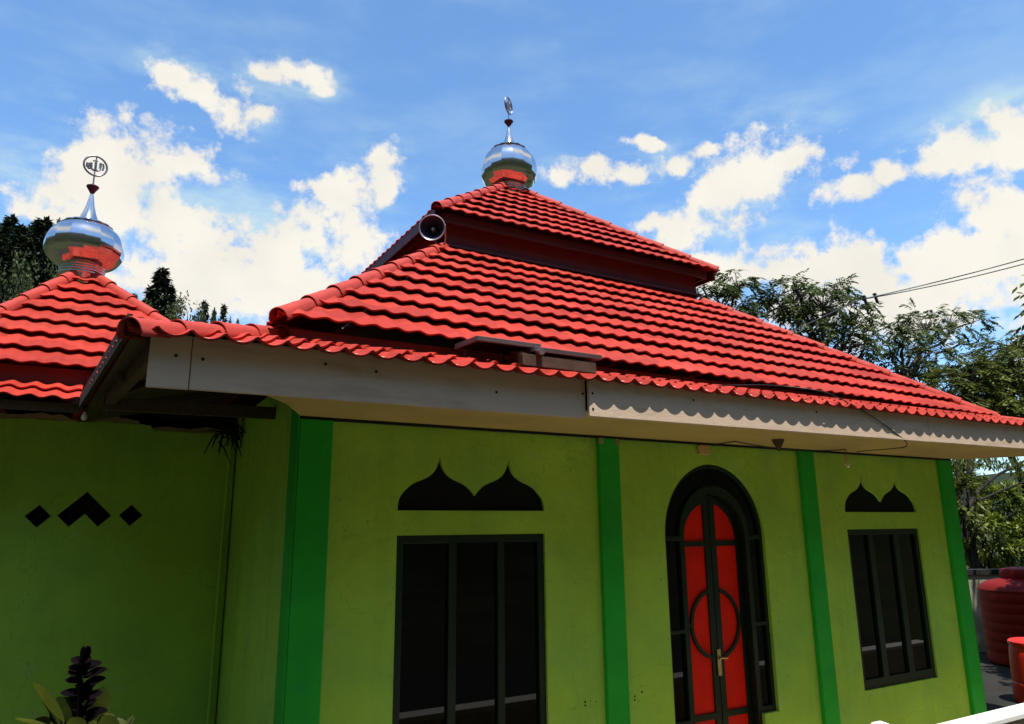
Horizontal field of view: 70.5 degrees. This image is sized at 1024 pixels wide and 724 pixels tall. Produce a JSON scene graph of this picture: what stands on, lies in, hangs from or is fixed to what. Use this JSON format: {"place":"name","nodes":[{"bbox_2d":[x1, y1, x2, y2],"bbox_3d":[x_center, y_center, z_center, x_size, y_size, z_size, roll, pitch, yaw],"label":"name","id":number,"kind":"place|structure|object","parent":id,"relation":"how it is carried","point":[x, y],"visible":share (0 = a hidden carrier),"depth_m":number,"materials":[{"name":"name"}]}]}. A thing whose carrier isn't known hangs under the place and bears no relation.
{"place":"outdoors","nodes":[
{"label":"outdoors","id":0,"kind":"place"},
{"bbox_2d":[0,297,1023,568],"bbox_3d":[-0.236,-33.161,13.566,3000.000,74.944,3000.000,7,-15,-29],"label":"ground","id":1,"kind":"structure","parent":0,"point":[1004,477],"depth_m":200.42,"materials":[{"name":"green plant"}]},
{"bbox_2d":[0,258,10,302],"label":"hillside tree","id":2,"kind":"object","parent":1,"relation":"on","point":[1,267],"visible":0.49,"depth_m":43.99,"materials":[{"name":"green plant"}]},
{"bbox_2d":[0,226,11,244],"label":"conifer tree","id":3,"kind":"object","parent":1,"relation":"on","point":[4,230],"visible":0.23,"depth_m":61.99,"materials":[{"name":"green plant"}]},
{"bbox_2d":[0,233,13,301],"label":"conifer tree","id":4,"kind":"object","parent":1,"relation":"on","point":[4,241],"visible":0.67,"depth_m":58.14,"materials":[{"name":"green plant"}]},
{"bbox_2d":[0,244,17,300],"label":"conifer tree","id":5,"kind":"object","parent":1,"relation":"on","point":[8,255],"visible":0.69,"depth_m":58.16,"materials":[{"name":"green plant"}]},
{"bbox_2d":[0,213,22,248],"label":"conifer tree","id":6,"kind":"object","parent":1,"relation":"on","point":[12,221],"visible":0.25,"depth_m":64.02,"materials":[{"name":"green plant"}]},
{"bbox_2d":[0,250,33,302],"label":"hillside tree","id":7,"kind":"object","parent":1,"relation":"on","point":[14,276],"visible":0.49,"depth_m":44.52,"materials":[{"name":"green plant"}]},
{"bbox_2d":[8,234,26,294],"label":"conifer tree","id":8,"kind":"object","parent":1,"relation":"on","point":[15,240],"visible":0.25,"depth_m":60.43,"materials":[{"name":"green plant"}]},
{"bbox_2d":[16,223,29,237],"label":"conifer tree","id":9,"kind":"object","parent":1,"relation":"on","point":[22,228],"visible":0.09,"depth_m":66.22,"materials":[{"name":"green plant"}]},
{"bbox_2d":[6,256,39,299],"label":"hillside tree","id":10,"kind":"object","parent":1,"relation":"on","point":[16,289],"visible":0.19,"depth_m":46.48,"materials":[{"name":"green plant"}]},
{"bbox_2d":[9,234,41,297],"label":"conifer tree","id":11,"kind":"object","parent":1,"relation":"on","point":[27,245],"visible":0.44,"depth_m":60.73,"materials":[{"name":"green plant"}]},
{"bbox_2d":[26,223,33,237],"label":"conifer tree","id":12,"kind":"object","parent":1,"relation":"on","point":[29,232],"visible":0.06,"depth_m":68.14,"materials":[{"name":"green plant"}]},
{"bbox_2d":[21,240,39,272],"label":"conifer tree","id":13,"kind":"object","parent":1,"relation":"on","point":[35,241],"visible":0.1,"depth_m":62.77,"materials":[{"name":"green plant"}]},
{"bbox_2d":[28,216,53,282],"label":"conifer tree","id":14,"kind":"object","parent":1,"relation":"on","point":[41,228],"visible":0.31,"depth_m":63.21,"materials":[{"name":"green plant"}]},
{"bbox_2d":[28,249,54,288],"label":"conifer tree","id":15,"kind":"object","parent":1,"relation":"on","point":[43,266],"visible":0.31,"depth_m":57.55,"materials":[{"name":"green plant"}]},
{"bbox_2d":[44,261,57,281],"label":"conifer tree","id":16,"kind":"object","parent":1,"relation":"on","point":[55,268],"visible":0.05,"depth_m":57.96,"materials":[{"name":"green plant"}]},
{"bbox_2d":[45,258,57,279],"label":"hillside tree","id":17,"kind":"object","parent":1,"relation":"on","point":[54,274],"visible":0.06,"depth_m":51.21,"materials":[{"name":"green plant"}]},
{"bbox_2d":[145,299,152,307],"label":"hillside tree","id":18,"kind":"object","parent":1,"relation":"on","point":[150,304],"visible":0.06,"depth_m":64.84,"materials":[{"name":"green plant"}]},
{"bbox_2d":[142,284,158,308],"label":"conifer tree","id":19,"kind":"object","parent":1,"relation":"on","point":[148,295],"visible":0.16,"depth_m":72.36,"materials":[{"name":"green plant"}]},
{"bbox_2d":[142,265,177,318],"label":"conifer tree","id":20,"kind":"object","parent":1,"relation":"on","point":[161,281],"visible":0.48,"depth_m":72.75,"materials":[{"name":"green plant"}]},
{"bbox_2d":[160,282,178,318],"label":"conifer tree","id":21,"kind":"object","parent":1,"relation":"on","point":[172,297],"visible":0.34,"depth_m":73.22,"materials":[{"name":"green plant"}]},
{"bbox_2d":[165,299,192,320],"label":"hillside tree","id":22,"kind":"object","parent":1,"relation":"on","point":[172,315],"visible":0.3,"depth_m":65.85,"materials":[{"name":"green plant"}]},
{"bbox_2d":[170,290,205,322],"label":"hillside tree","id":23,"kind":"object","parent":1,"relation":"on","point":[177,309],"visible":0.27,"depth_m":66.26,"materials":[{"name":"green plant"}]},
{"bbox_2d":[193,306,207,322],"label":"hillside tree","id":24,"kind":"object","parent":1,"relation":"on","point":[200,316],"visible":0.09,"depth_m":66.47,"materials":[{"name":"green plant"}]},
{"bbox_2d":[200,300,210,322],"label":"conifer tree","id":25,"kind":"object","parent":1,"relation":"on","point":[205,309],"visible":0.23,"depth_m":74.80,"materials":[{"name":"green plant"}]},
{"bbox_2d":[210,307,216,322],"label":"conifer tree","id":26,"kind":"object","parent":1,"relation":"on","point":[214,311],"visible":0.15,"depth_m":75.20,"materials":[{"name":"green plant"}]},
{"bbox_2d":[220,302,228,322],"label":"conifer tree","id":27,"kind":"object","parent":1,"relation":"on","point":[223,309],"visible":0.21,"depth_m":75.74,"materials":[{"name":"green plant"}]},
{"bbox_2d":[696,269,778,322],"bbox_3d":[8.051,2.014,24.863,4.136,11.274,2.633,7,-15,-29],"label":"broadleaf tree","id":28,"kind":"object","parent":1,"relation":"on","point":[726,292],"visible":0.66,"depth_m":25.62,"materials":[{"name":"green plant"}]},
{"bbox_2d":[751,268,892,363],"bbox_3d":[11.529,2.166,25.680,6.597,11.287,3.330,7,-15,-29],"label":"broadleaf tree","id":29,"kind":"object","parent":1,"relation":"on","point":[803,310],"visible":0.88,"depth_m":26.16,"materials":[{"name":"green plant"}]},
{"bbox_2d":[856,297,1003,387],"bbox_3d":[16.499,2.730,27.319,8.396,10.843,3.052,7,-15,-29],"label":"broadleaf tree","id":30,"kind":"object","parent":1,"relation":"on","point":[910,371],"visible":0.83,"depth_m":27.50,"materials":[{"name":"green plant"}]},
{"bbox_2d":[954,472,988,568],"bbox_3d":[10.334,4.180,16.469,1.099,3.342,1.337,-9,-16,33],"label":"shrub","id":31,"kind":"object","parent":1,"relation":"on","point":[973,533],"visible":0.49,"depth_m":16.47,"materials":[{"name":"green plant"}]},
{"bbox_2d":[919,329,1023,496],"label":"broadleaf tree","id":32,"kind":"object","parent":1,"relation":"on","point":[1000,374],"visible":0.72,"depth_m":24.95,"materials":[{"name":"green plant"}]},
{"bbox_2d":[951,459,994,568],"bbox_3d":[13.847,4.929,21.776,1.882,4.254,1.479,7,-15,-29],"label":"shrub","id":33,"kind":"object","parent":1,"relation":"on","point":[980,479],"visible":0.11,"depth_m":21.65,"materials":[{"name":"green plant"}]},
{"bbox_2d":[952,457,1023,553],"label":"leaning tree","id":34,"kind":"object","parent":1,"relation":"on","point":[970,466],"visible":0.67,"depth_m":18.09,"materials":[{"name":"green plant"}]},
{"bbox_2d":[965,505,1020,568],"bbox_3d":[12.665,5.139,19.294,1.837,2.716,1.729,7,-15,-29],"label":"shrub","id":35,"kind":"object","parent":1,"relation":"on","point":[1005,547],"visible":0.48,"depth_m":18.99,"materials":[{"name":"green plant"}]},
{"bbox_2d":[976,478,1023,566],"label":"shrub","id":36,"kind":"object","parent":1,"relation":"on","point":[1013,493],"visible":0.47,"depth_m":21.62,"materials":[{"name":"green plant"}]},
{"bbox_2d":[996,515,1023,566],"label":"shrub","id":37,"kind":"object","parent":1,"relation":"on","point":[1018,527],"visible":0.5,"depth_m":21.04,"materials":[{"name":"green plant"}]},
{"bbox_2d":[1012,275,1023,343],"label":"broadleaf tree","id":38,"kind":"object","parent":1,"relation":"on","point":[1021,314],"visible":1,"depth_m":11.77,"materials":[{"name":"green plant"}]},
{"bbox_2d":[0,0,1023,474],"label":"sky","id":39,"kind":"structure","parent":0,"point":[264,154],"materials":[{"name":"blue"}]},
{"bbox_2d":[979,652,1020,711],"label":"yard paving","id":40,"kind":"structure","parent":0,"point":[997,683],"depth_m":9.67,"materials":[{"name":"concrete"}]},
{"bbox_2d":[15,682,125,723],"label":"broadleaf plant","id":41,"kind":"object","parent":40,"relation":"on","point":[60,710],"visible":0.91,"depth_m":2.62,"materials":[{"name":"green plant"}]},
{"bbox_2d":[60,645,107,722],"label":"croton plant","id":42,"kind":"object","parent":40,"relation":"on","point":[79,668],"visible":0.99,"depth_m":2.69,"materials":[{"name":"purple plant"}]},
{"bbox_2d":[0,155,235,723],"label":"mosque wing","id":43,"kind":"structure","parent":40,"relation":"on","point":[110,533],"depth_m":6.05,"materials":[{"name":"green paint"}]},
{"bbox_2d":[81,406,87,420],"bbox_3d":[-3.186,0.385,5.398,0.042,0.104,0.041,7,-15,-29],"label":"eave lamp","id":44,"kind":"object","parent":43,"relation":"hanging from","point":[84,414],"visible":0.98,"depth_m":5.39,"materials":[{"name":"white glass"}]},
{"bbox_2d":[206,440,231,723],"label":"drain pipe","id":45,"kind":"object","parent":43,"relation":"attached to","point":[218,592],"visible":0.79,"depth_m":6.30,"materials":[{"name":"green paint"}]},
{"bbox_2d":[117,713,134,723],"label":"grassy plant","id":46,"kind":"object","parent":40,"relation":"on","point":[130,720],"visible":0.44,"depth_m":2.82,"materials":[{"name":"green plant"}]},
{"bbox_2d":[71,96,1023,723],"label":"mosque","id":47,"kind":"structure","parent":40,"relation":"on","point":[429,524],"depth_m":5.66,"materials":[{"name":"green paint"}]},
{"bbox_2d":[199,417,246,462],"bbox_3d":[-2.485,0.651,6.388,0.508,0.472,0.320,7,-15,-29],"label":"twig clump","id":48,"kind":"object","parent":47,"relation":"attached to","point":[233,432],"visible":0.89,"depth_m":6.40,"materials":[{"name":"black plant"}]},
{"bbox_2d":[419,214,445,251],"bbox_3d":[-0.801,-1.304,7.484,0.270,0.276,0.453,-1,-13,1],"label":"loudspeaker","id":49,"kind":"object","parent":47,"relation":"on","point":[432,227],"visible":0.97,"depth_m":7.34,"materials":[{"name":"silver metal"}]},
{"bbox_2d":[392,534,546,723],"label":"window","id":50,"kind":"structure","parent":47,"relation":"in","point":[469,632],"depth_m":5.00,"materials":[{"name":"black glass"}]},
{"bbox_2d":[454,336,540,361],"bbox_3d":[-0.096,-0.062,4.772,0.476,0.131,0.341,7,-15,-29],"label":"solar panel","id":51,"kind":"object","parent":47,"relation":"on","point":[504,348],"visible":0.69,"depth_m":4.71,"materials":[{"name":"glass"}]},
{"bbox_2d":[505,346,601,373],"bbox_3d":[0.264,0.000,4.917,0.628,0.168,0.389,7,-15,-29],"label":"solar panel","id":52,"kind":"object","parent":47,"relation":"on","point":[551,359],"visible":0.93,"depth_m":4.77,"materials":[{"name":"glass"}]},
{"bbox_2d":[665,465,775,723],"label":"door","id":53,"kind":"structure","parent":47,"relation":"in","point":[711,669],"depth_m":6.24,"materials":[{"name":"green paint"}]},
{"bbox_2d":[715,441,849,467],"bbox_3d":[2.530,0.857,6.635,1.621,0.180,0.204,7,-15,-29],"label":"cable","id":54,"kind":"object","parent":47,"relation":"hanging from","point":[847,464],"visible":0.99,"depth_m":6.67,"materials":[{"name":"black plastic"}]},
{"bbox_2d":[715,384,907,453],"bbox_3d":[2.758,0.510,6.280,2.537,0.455,0.822,10,-16,-38],"label":"service wire","id":55,"kind":"object","parent":47,"relation":"hanging from","point":[824,392],"visible":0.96,"depth_m":5.82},
{"bbox_2d":[847,529,935,689],"bbox_3d":[3.800,2.442,7.300,1.186,1.478,0.060,7,-15,-29],"label":"window","id":56,"kind":"structure","parent":47,"relation":"in","point":[892,613],"depth_m":7.29,"materials":[{"name":"black glass"}]},
{"bbox_2d":[793,258,1023,331],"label":"power cable","id":57,"kind":"object","parent":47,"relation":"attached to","point":[875,296],"visible":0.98,"depth_m":20.65,"materials":[{"name":"black rubber"}]},
{"bbox_2d":[871,703,1023,723],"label":"parapet","id":58,"kind":"structure","parent":40,"relation":"on","point":[1013,714],"depth_m":5.69,"materials":[{"name":"white paint"}]},
{"bbox_2d":[967,569,999,651],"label":"yard wall","id":59,"kind":"structure","parent":40,"relation":"on","point":[976,577],"depth_m":12.30,"materials":[{"name":"grey concrete"}]},
{"bbox_2d":[978,566,1023,666],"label":"water tank","id":60,"kind":"object","parent":40,"relation":"on","point":[1001,598],"visible":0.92,"depth_m":10.99,"materials":[{"name":"red plastic"}]},
{"bbox_2d":[1007,637,1023,702],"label":"plastic drum","id":61,"kind":"object","parent":40,"relation":"on","point":[1016,652],"visible":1,"depth_m":8.70,"materials":[{"name":"red plastic"}]}
]}

